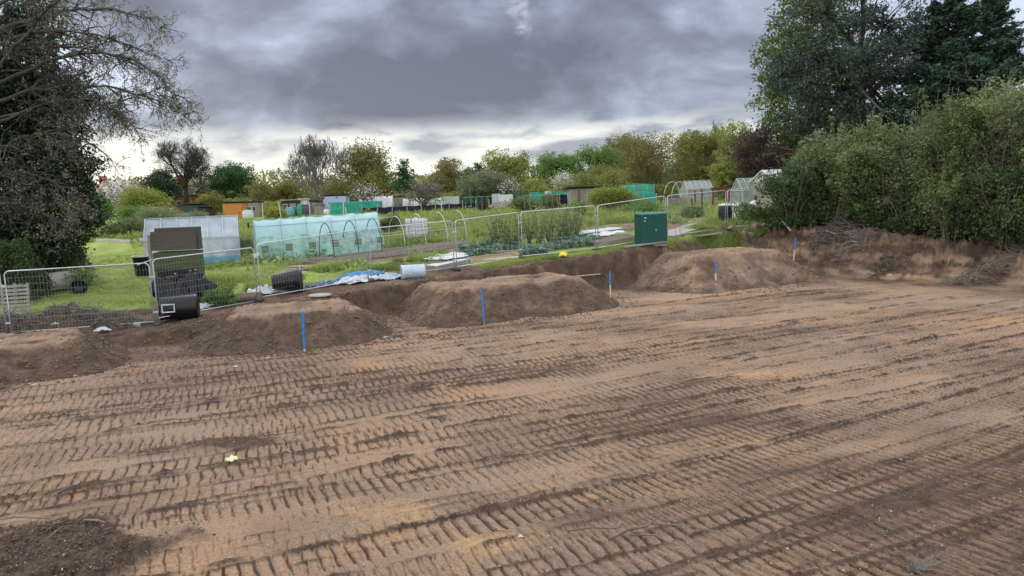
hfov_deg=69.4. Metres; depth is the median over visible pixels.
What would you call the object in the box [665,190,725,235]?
fence panel
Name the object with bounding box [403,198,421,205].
cloche tunnel
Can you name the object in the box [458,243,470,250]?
cabbage plant
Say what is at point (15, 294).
pallet
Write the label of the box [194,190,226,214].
shrub
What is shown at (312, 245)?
window frame
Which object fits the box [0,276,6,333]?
fence panel
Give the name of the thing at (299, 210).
garden barrel
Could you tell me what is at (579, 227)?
fruit bush
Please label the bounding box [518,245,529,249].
cabbage plant
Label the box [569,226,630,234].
raised bed
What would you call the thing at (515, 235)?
fruit bush
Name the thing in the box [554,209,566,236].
fruit bush
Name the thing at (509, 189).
blossom tree
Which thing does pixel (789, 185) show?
hedge bush
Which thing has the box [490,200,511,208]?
rubble heap
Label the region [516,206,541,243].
fruit bush
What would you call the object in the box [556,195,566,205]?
windbreak fence
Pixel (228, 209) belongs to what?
door
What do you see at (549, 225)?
fruit bush
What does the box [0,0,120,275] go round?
evergreen tree
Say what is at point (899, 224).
hedge bush
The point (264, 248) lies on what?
window frame
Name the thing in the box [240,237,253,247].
shrub
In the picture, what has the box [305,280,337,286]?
blue tarpaulin
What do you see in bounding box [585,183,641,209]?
shrub
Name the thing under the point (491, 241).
cabbage plant
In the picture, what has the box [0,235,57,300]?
bramble
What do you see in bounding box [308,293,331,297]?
bin lid
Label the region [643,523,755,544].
root
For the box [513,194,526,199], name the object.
net cage
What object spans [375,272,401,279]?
pale sheet
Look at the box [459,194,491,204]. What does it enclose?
net cage
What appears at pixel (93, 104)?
budding tree
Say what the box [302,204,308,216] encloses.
garden barrel
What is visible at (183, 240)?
timber store
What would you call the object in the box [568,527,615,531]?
stick
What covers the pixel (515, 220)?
fruit bush
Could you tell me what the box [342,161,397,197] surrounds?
shrub tree
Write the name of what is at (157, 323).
fence foot
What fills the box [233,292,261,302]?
hollow log
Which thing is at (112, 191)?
blossom tree
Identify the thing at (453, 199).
cage tank
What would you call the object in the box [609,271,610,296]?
survey stake
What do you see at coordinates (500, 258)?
plank
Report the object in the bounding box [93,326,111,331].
rag
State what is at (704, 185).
greenhouse
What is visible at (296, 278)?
black tub
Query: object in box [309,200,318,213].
garden shed
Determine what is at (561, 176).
blossom tree
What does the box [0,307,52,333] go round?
debris heap
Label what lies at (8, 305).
fence panel
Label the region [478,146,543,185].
yellow green tree
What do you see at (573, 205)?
fruit bush
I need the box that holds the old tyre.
[70,279,87,293]
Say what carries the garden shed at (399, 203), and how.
on the ground at (292, 511)
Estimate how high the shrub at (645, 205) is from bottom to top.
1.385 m
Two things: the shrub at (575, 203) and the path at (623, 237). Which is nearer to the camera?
the path at (623, 237)
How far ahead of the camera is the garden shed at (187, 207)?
71.50 m
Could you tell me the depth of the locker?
78.37 m
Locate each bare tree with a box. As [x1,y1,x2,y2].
[282,134,351,203]
[709,121,729,194]
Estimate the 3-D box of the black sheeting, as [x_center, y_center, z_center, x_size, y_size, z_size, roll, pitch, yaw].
[-11.843,-0.120,26.773,2.216,1.084,1.575,-2,7,0]
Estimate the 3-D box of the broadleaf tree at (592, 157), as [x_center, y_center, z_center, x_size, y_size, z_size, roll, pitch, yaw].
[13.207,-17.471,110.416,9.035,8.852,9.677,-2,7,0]
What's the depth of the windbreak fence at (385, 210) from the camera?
68.20 m
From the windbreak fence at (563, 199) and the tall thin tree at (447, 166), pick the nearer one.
the windbreak fence at (563, 199)
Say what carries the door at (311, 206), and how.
in the garden shed at (311, 202)
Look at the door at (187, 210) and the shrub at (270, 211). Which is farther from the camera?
the door at (187, 210)
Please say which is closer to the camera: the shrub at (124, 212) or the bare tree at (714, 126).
the shrub at (124, 212)
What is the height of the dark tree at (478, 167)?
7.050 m
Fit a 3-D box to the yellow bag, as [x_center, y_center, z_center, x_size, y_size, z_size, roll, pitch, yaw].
[2.166,-1.436,31.084,0.418,0.209,0.319,-2,7,0]
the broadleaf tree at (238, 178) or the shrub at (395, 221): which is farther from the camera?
the broadleaf tree at (238, 178)
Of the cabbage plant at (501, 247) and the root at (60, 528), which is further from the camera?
the cabbage plant at (501, 247)
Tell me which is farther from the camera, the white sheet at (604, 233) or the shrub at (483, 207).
the shrub at (483, 207)
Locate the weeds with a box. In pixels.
[128,199,748,284]
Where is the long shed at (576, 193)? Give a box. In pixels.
[561,185,617,206]
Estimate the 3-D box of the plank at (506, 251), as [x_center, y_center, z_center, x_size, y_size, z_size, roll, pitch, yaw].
[-0.865,-1.620,33.137,3.200,0.188,0.200,1,8,20]
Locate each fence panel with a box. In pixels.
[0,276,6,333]
[1,263,154,332]
[137,247,257,320]
[253,229,368,296]
[365,221,454,276]
[452,212,519,266]
[518,206,595,255]
[595,196,665,247]
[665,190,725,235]
[725,186,772,227]
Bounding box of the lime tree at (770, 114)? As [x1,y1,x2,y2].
[744,0,885,156]
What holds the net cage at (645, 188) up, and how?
on the ground at (292, 511)
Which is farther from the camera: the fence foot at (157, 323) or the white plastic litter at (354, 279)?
the white plastic litter at (354, 279)
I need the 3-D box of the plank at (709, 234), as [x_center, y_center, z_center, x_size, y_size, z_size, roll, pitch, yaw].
[8.976,-2.514,35.751,3.000,0.180,0.200,-6,8,-26]
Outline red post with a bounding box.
[712,189,713,207]
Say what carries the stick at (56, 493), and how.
on the ground at (292, 511)
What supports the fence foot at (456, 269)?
on the ground at (292, 511)
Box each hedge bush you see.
[732,158,820,230]
[763,138,847,225]
[796,115,874,223]
[822,104,942,230]
[833,181,885,226]
[857,98,985,232]
[869,168,942,234]
[889,58,1023,236]
[902,172,994,243]
[936,157,1023,249]
[950,53,1023,237]
[978,90,1023,244]
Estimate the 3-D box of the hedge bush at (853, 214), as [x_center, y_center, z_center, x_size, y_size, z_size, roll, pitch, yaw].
[16.523,-3.866,34.679,2.659,2.576,3.257,-2,7,0]
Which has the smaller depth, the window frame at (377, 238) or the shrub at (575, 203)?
the window frame at (377, 238)
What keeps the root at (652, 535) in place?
on the ground at (292, 511)
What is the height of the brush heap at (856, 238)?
1.709 m
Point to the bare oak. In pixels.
(194, 158)
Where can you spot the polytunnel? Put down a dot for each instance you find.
(268, 230)
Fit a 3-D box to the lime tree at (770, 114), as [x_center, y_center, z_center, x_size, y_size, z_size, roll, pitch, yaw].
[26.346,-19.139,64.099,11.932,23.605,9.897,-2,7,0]
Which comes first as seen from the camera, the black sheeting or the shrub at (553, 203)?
the black sheeting
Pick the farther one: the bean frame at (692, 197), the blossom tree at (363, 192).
the blossom tree at (363, 192)
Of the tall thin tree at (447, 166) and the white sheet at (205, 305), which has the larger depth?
the tall thin tree at (447, 166)
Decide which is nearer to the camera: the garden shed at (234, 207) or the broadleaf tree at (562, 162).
the garden shed at (234, 207)
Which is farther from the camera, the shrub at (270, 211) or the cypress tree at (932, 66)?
the shrub at (270, 211)
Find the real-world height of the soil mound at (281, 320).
1.024 m
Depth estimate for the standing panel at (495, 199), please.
76.39 m
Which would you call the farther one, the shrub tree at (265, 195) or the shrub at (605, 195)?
the shrub tree at (265, 195)
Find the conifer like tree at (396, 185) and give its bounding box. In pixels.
[391,158,418,193]
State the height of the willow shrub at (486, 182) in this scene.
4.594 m
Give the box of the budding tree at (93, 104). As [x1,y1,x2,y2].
[0,0,211,261]
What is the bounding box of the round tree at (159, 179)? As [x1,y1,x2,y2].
[130,167,187,205]
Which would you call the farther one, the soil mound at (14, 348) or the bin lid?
the bin lid
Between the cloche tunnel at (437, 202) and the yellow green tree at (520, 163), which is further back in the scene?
the yellow green tree at (520, 163)
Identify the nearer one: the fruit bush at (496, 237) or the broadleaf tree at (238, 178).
the fruit bush at (496, 237)
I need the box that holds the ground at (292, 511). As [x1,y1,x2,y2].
[0,195,1023,575]
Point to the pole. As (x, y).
(588, 275)
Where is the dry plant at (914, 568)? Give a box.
[892,549,945,572]
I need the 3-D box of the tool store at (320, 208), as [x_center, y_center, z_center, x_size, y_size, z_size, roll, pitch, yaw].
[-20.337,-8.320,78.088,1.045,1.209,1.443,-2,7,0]
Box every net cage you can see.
[330,201,381,215]
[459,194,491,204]
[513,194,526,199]
[529,191,563,203]
[620,184,654,204]
[638,193,656,205]
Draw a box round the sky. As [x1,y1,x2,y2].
[0,0,1023,191]
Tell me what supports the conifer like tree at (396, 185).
on the ground at (292, 511)
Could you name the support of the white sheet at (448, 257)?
on the ground at (292, 511)
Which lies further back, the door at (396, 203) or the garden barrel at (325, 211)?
the door at (396, 203)
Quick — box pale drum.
[400,264,425,279]
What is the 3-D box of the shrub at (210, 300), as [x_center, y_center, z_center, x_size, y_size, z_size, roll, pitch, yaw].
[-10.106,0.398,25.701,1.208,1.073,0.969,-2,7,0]
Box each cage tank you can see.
[404,218,428,238]
[443,196,459,204]
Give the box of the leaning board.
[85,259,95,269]
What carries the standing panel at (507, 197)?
on the ground at (292, 511)
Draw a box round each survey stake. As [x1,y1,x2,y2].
[302,311,305,350]
[481,290,484,324]
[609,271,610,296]
[715,260,716,280]
[793,238,795,259]
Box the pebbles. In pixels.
[3,286,1023,575]
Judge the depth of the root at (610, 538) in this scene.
8.97 m
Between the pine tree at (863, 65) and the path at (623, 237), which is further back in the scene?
the pine tree at (863, 65)
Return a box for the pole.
[573,273,600,276]
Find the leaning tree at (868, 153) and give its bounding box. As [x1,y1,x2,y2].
[833,141,909,226]
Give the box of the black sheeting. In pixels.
[150,269,216,299]
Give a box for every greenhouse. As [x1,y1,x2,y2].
[143,215,240,264]
[680,180,712,201]
[730,178,751,206]
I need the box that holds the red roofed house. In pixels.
[92,176,146,188]
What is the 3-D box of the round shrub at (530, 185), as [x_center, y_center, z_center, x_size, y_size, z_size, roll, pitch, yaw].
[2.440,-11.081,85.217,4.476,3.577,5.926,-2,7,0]
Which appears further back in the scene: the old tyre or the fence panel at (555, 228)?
the fence panel at (555, 228)
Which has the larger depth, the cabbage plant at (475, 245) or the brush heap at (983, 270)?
the cabbage plant at (475, 245)
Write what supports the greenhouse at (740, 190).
on the ground at (292, 511)
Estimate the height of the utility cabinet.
1.517 m
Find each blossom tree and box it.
[96,175,148,219]
[347,177,391,201]
[497,176,521,194]
[547,167,575,190]
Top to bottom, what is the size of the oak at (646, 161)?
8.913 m
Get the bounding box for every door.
[185,208,192,212]
[223,205,241,218]
[310,204,313,213]
[326,200,331,213]
[394,199,400,206]
[733,188,740,203]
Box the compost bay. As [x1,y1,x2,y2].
[666,198,686,205]
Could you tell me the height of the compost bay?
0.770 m
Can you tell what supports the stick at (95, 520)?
on the ground at (292, 511)
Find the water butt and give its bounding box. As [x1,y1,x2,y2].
[718,203,730,220]
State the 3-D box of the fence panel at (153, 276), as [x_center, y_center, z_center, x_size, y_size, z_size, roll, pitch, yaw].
[-10.350,-0.161,24.622,0.063,2.100,3.974,5,10,42]
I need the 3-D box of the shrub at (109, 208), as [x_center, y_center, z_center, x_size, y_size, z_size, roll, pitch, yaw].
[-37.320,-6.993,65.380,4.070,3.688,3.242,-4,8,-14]
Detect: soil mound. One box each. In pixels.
[0,327,130,384]
[189,295,393,356]
[392,262,618,327]
[632,241,823,293]
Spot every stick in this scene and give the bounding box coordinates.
[0,382,35,392]
[47,487,68,500]
[84,519,105,523]
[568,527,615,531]
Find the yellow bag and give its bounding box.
[559,252,567,255]
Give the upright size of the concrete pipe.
0.756 m
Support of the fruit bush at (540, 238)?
on the ground at (292, 511)
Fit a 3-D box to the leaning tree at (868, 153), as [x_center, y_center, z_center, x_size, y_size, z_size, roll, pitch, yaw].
[16.224,-4.500,33.694,3.161,4.268,2.641,-2,7,0]
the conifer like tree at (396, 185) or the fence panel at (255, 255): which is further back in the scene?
the conifer like tree at (396, 185)
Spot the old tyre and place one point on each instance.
(83, 288)
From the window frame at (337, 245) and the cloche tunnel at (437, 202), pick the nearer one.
the window frame at (337, 245)
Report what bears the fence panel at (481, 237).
on the ground at (292, 511)
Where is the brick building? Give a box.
[170,175,204,214]
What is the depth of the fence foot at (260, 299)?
25.98 m
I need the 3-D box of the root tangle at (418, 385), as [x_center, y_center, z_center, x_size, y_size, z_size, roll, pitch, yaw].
[-2.229,2.169,16.309,1.279,0.157,0.491,-3,8,-10]
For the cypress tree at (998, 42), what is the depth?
44.87 m
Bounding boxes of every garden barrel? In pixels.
[242,210,253,218]
[285,207,294,216]
[297,204,302,216]
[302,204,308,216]
[323,209,328,214]
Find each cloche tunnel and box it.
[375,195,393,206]
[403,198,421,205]
[427,197,442,204]
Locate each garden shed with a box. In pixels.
[179,203,208,213]
[220,201,249,218]
[246,201,263,216]
[280,199,300,208]
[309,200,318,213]
[321,194,349,213]
[393,196,404,206]
[723,184,743,203]
[748,169,783,207]
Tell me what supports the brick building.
on the ground at (292, 511)
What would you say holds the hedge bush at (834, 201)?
on the ground at (292, 511)
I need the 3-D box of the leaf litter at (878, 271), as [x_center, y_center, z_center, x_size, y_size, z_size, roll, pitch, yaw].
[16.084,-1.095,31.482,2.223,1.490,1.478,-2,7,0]
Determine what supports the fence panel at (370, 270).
on the ground at (292, 511)
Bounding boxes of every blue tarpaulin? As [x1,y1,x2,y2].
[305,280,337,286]
[332,270,384,280]
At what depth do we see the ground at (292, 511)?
12.91 m
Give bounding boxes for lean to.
[197,206,214,215]
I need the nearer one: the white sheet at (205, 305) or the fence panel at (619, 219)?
the white sheet at (205, 305)
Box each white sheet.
[158,303,212,311]
[423,252,468,259]
[584,230,624,236]
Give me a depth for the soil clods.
23.57 m
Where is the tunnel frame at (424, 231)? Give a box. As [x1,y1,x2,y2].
[319,210,466,257]
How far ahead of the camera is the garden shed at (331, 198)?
79.43 m
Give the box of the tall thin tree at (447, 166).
[427,156,468,196]
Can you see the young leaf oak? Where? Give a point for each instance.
(361, 157)
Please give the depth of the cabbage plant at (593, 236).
35.48 m
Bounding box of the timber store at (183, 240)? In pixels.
[147,226,204,282]
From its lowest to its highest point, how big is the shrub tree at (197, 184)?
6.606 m
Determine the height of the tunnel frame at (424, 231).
2.023 m
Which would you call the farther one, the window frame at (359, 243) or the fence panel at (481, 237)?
the window frame at (359, 243)
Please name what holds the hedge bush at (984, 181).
on the ground at (292, 511)
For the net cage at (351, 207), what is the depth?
66.64 m
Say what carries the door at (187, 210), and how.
in the garden shed at (187, 207)
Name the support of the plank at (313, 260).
on the ground at (292, 511)
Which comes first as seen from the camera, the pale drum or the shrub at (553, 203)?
the pale drum
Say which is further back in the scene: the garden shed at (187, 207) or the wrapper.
the garden shed at (187, 207)
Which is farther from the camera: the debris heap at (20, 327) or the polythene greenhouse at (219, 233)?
the polythene greenhouse at (219, 233)
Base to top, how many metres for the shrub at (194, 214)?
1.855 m
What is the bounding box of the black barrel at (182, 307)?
[158,294,199,319]
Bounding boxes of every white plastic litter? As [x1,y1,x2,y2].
[247,284,278,293]
[334,274,377,284]
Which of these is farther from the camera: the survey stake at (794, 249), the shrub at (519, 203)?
the shrub at (519, 203)
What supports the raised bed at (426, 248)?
on the ground at (292, 511)
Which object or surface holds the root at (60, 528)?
on the ground at (292, 511)
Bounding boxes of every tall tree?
[656,129,715,180]
[666,125,727,181]
[712,119,770,170]
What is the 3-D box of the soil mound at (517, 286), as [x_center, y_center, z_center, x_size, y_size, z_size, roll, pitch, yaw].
[-0.279,0.149,27.183,8.231,1.361,5.689,-5,8,-24]
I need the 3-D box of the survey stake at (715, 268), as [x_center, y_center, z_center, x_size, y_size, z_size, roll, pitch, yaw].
[8.205,-0.430,29.783,0.044,1.414,0.066,-1,7,0]
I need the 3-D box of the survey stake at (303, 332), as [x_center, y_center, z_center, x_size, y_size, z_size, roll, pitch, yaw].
[-5.831,1.261,20.699,0.049,1.212,0.074,-1,7,0]
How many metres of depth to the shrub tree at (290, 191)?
91.57 m
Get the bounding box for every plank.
[297,259,331,260]
[484,256,517,260]
[492,250,518,252]
[623,241,668,247]
[696,232,722,236]
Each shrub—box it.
[91,191,115,225]
[99,216,152,236]
[111,182,177,217]
[114,204,158,220]
[129,203,185,219]
[169,209,209,218]
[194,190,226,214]
[201,283,240,308]
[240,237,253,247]
[258,205,288,219]
[358,208,373,213]
[380,214,403,232]
[455,168,525,204]
[476,202,489,212]
[506,196,541,211]
[517,177,551,198]
[539,193,561,210]
[563,201,587,215]
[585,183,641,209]
[619,198,661,212]
[679,205,703,217]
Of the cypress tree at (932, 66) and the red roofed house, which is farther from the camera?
the red roofed house
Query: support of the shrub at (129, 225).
on the ground at (292, 511)
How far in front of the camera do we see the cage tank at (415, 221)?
39.10 m
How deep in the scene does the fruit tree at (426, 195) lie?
72.72 m
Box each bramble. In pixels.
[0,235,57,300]
[46,237,92,272]
[56,268,99,287]
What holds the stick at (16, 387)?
on the ground at (292, 511)
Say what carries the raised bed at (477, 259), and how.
on the ground at (292, 511)
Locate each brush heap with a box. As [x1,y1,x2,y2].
[806,216,880,252]
[831,224,887,260]
[926,245,1023,285]
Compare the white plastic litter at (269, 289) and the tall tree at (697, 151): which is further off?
the tall tree at (697, 151)
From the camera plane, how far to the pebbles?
13.42 m
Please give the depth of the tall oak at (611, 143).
117.53 m
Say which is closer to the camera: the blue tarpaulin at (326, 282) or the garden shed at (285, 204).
the blue tarpaulin at (326, 282)
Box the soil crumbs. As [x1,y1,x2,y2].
[0,281,1023,575]
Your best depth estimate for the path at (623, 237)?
34.82 m
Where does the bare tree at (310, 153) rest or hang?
on the ground at (292, 511)
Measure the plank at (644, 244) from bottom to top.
0.156 m
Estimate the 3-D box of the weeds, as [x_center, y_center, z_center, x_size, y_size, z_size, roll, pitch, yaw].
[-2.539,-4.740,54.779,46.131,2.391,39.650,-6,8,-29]
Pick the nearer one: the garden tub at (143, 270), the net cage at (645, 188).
the garden tub at (143, 270)
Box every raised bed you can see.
[316,240,468,262]
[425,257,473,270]
[468,252,518,262]
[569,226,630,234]
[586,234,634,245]
[668,221,699,238]
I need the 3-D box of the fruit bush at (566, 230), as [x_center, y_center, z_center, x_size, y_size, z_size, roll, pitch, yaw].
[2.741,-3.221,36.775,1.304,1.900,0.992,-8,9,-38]
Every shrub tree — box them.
[189,176,222,190]
[236,178,283,204]
[265,178,310,199]
[318,176,357,194]
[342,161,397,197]
[552,159,631,191]
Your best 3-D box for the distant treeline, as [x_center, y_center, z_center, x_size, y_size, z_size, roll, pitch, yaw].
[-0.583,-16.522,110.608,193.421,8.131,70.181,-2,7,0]
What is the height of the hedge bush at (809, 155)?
4.580 m
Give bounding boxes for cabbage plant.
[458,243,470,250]
[469,248,484,254]
[470,242,482,248]
[480,247,493,254]
[485,239,496,243]
[496,245,508,250]
[509,240,518,245]
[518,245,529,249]
[518,249,531,255]
[540,247,550,252]
[544,243,558,249]
[549,236,561,241]
[564,241,576,247]
[573,237,585,240]
[577,239,591,246]
[589,235,600,239]
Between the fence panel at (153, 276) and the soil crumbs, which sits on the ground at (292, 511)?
the soil crumbs
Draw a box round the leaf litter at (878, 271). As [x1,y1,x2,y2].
[861,245,913,278]
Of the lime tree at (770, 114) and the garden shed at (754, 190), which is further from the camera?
the lime tree at (770, 114)
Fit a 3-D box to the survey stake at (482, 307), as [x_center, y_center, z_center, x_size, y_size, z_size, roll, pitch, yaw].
[-0.934,0.669,23.880,0.050,1.229,0.074,-5,7,0]
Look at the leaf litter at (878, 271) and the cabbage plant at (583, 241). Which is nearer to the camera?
the leaf litter at (878, 271)
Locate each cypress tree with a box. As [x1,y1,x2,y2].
[878,0,1017,165]
[907,0,1023,152]
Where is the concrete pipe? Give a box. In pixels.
[41,271,79,292]
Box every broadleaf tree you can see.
[198,158,259,199]
[531,148,586,187]
[570,142,626,174]
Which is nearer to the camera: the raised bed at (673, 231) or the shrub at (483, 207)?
the raised bed at (673, 231)
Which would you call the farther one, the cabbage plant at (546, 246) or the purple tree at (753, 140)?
the purple tree at (753, 140)
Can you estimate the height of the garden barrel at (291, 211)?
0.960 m
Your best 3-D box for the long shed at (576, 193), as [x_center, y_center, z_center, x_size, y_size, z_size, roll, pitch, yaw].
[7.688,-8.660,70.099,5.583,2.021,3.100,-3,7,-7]
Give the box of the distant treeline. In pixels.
[2,158,764,220]
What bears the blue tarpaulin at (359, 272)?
on the ground at (292, 511)
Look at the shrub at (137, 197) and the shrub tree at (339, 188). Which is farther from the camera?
the shrub tree at (339, 188)
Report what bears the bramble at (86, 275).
on the ground at (292, 511)
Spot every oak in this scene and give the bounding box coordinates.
[151,136,219,205]
[331,135,397,194]
[602,133,639,173]
[608,130,682,199]
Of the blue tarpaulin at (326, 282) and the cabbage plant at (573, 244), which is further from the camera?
the cabbage plant at (573, 244)
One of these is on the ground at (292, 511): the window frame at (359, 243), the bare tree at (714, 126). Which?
the bare tree at (714, 126)
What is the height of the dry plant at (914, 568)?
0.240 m
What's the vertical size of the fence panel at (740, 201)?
2.124 m
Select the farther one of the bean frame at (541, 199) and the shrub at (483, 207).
the shrub at (483, 207)
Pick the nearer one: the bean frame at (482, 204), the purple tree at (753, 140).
the bean frame at (482, 204)
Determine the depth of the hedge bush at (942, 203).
30.71 m
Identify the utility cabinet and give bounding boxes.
[633,212,667,245]
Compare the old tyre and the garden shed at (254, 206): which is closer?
the old tyre
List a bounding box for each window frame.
[260,245,269,253]
[284,243,293,251]
[308,241,316,249]
[331,239,339,247]
[354,237,361,245]
[376,235,383,243]
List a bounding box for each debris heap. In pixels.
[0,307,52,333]
[18,298,153,333]
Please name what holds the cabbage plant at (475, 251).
on the ground at (292, 511)
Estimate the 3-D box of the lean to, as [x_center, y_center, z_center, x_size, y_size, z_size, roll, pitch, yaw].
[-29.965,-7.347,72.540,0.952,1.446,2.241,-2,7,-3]
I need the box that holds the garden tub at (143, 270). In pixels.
[131,255,149,275]
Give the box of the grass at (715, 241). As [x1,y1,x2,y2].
[0,198,773,313]
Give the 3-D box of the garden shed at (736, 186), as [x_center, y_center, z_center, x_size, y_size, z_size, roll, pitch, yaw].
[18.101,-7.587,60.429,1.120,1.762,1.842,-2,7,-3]
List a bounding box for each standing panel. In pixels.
[492,194,500,203]
[497,194,512,204]
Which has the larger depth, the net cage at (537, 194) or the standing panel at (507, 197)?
the net cage at (537, 194)
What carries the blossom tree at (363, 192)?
on the ground at (292, 511)
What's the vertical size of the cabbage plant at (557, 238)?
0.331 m
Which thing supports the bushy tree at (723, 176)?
on the ground at (292, 511)
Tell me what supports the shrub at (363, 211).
on the ground at (292, 511)
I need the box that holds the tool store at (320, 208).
[312,203,325,214]
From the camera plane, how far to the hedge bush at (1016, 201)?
28.55 m
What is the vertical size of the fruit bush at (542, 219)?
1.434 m
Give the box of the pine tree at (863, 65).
[761,0,946,155]
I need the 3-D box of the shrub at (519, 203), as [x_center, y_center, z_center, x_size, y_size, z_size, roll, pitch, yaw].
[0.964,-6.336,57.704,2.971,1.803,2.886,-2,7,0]
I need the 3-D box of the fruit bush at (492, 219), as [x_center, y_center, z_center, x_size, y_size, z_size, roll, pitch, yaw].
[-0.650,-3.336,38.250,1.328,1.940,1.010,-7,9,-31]
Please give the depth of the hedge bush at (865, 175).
33.32 m
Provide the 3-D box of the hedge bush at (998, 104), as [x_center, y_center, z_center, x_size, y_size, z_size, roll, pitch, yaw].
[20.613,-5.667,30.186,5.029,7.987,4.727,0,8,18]
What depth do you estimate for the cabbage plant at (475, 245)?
34.67 m
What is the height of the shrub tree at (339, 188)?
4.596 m
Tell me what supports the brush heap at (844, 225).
on the ground at (292, 511)
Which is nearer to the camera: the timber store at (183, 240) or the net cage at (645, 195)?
the timber store at (183, 240)
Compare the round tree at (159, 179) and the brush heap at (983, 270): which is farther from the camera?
the round tree at (159, 179)
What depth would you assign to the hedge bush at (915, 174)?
32.17 m
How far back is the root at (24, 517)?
9.88 m
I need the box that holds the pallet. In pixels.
[0,283,30,314]
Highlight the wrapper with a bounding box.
[225,455,238,461]
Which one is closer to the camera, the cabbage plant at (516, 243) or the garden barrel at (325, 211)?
the cabbage plant at (516, 243)
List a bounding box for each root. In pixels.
[0,516,50,519]
[46,525,77,538]
[608,510,660,540]
[629,534,679,545]
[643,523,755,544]
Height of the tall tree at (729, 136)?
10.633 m
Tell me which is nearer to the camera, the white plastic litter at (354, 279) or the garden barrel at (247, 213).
the white plastic litter at (354, 279)
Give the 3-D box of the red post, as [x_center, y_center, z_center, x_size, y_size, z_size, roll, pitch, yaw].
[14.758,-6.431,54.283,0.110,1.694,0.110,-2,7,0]
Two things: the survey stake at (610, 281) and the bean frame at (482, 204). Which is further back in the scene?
the bean frame at (482, 204)
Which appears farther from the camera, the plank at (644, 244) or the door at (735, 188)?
the door at (735, 188)
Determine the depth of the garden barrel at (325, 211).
75.31 m
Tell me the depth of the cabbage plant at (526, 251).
32.14 m
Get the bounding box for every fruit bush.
[481,211,505,240]
[487,205,513,236]
[493,212,517,243]
[510,206,525,235]
[510,222,523,240]
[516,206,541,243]
[528,211,550,243]
[538,207,559,241]
[538,210,550,230]
[554,204,580,236]
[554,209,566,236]
[569,198,585,226]
[569,206,584,234]
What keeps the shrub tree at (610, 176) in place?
on the ground at (292, 511)
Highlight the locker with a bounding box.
[299,198,309,204]
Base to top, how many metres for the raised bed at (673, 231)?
0.613 m
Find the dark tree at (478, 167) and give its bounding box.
[462,161,487,185]
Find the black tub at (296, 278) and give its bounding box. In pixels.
[271,267,302,291]
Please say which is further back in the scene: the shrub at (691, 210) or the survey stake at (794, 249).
the shrub at (691, 210)
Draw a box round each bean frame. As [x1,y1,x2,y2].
[463,196,499,214]
[524,194,560,212]
[676,188,710,208]
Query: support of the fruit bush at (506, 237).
on the ground at (292, 511)
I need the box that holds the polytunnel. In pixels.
[252,211,383,262]
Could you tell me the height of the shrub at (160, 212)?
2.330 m
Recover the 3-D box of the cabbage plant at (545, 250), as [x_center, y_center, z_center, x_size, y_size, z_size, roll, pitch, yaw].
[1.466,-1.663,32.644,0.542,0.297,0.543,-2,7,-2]
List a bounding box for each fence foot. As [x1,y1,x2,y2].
[152,320,161,325]
[255,297,263,301]
[451,267,460,270]
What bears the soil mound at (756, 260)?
on the ground at (292, 511)
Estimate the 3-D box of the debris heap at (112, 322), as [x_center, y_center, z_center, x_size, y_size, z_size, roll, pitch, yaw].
[-14.037,0.946,23.645,5.051,1.246,2.260,-2,7,0]
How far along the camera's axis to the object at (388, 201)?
78.78 m
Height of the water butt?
1.170 m
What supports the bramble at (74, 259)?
on the ground at (292, 511)
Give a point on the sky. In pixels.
(436, 80)
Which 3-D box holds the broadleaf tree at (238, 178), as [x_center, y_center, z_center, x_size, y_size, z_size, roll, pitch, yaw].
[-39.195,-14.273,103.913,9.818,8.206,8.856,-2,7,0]
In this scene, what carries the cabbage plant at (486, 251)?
on the ground at (292, 511)
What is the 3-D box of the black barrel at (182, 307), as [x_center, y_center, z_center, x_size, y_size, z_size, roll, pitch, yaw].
[-10.898,0.641,24.233,1.150,0.848,0.846,-4,8,-16]
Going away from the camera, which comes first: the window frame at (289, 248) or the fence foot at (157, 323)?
the fence foot at (157, 323)
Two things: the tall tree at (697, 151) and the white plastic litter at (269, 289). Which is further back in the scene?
the tall tree at (697, 151)
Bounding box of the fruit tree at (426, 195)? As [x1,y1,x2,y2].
[393,174,449,205]
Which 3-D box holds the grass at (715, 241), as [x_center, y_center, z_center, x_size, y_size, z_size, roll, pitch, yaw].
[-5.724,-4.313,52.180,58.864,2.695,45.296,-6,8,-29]
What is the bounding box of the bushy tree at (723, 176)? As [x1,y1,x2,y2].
[704,149,749,199]
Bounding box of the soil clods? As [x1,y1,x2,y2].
[0,228,856,392]
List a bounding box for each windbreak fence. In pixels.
[361,199,488,214]
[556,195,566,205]
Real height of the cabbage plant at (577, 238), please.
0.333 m
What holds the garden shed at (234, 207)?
on the ground at (292, 511)
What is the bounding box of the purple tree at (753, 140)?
[719,121,796,200]
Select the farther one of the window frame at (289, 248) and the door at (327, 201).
the door at (327, 201)
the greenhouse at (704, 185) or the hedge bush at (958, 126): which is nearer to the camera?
the hedge bush at (958, 126)

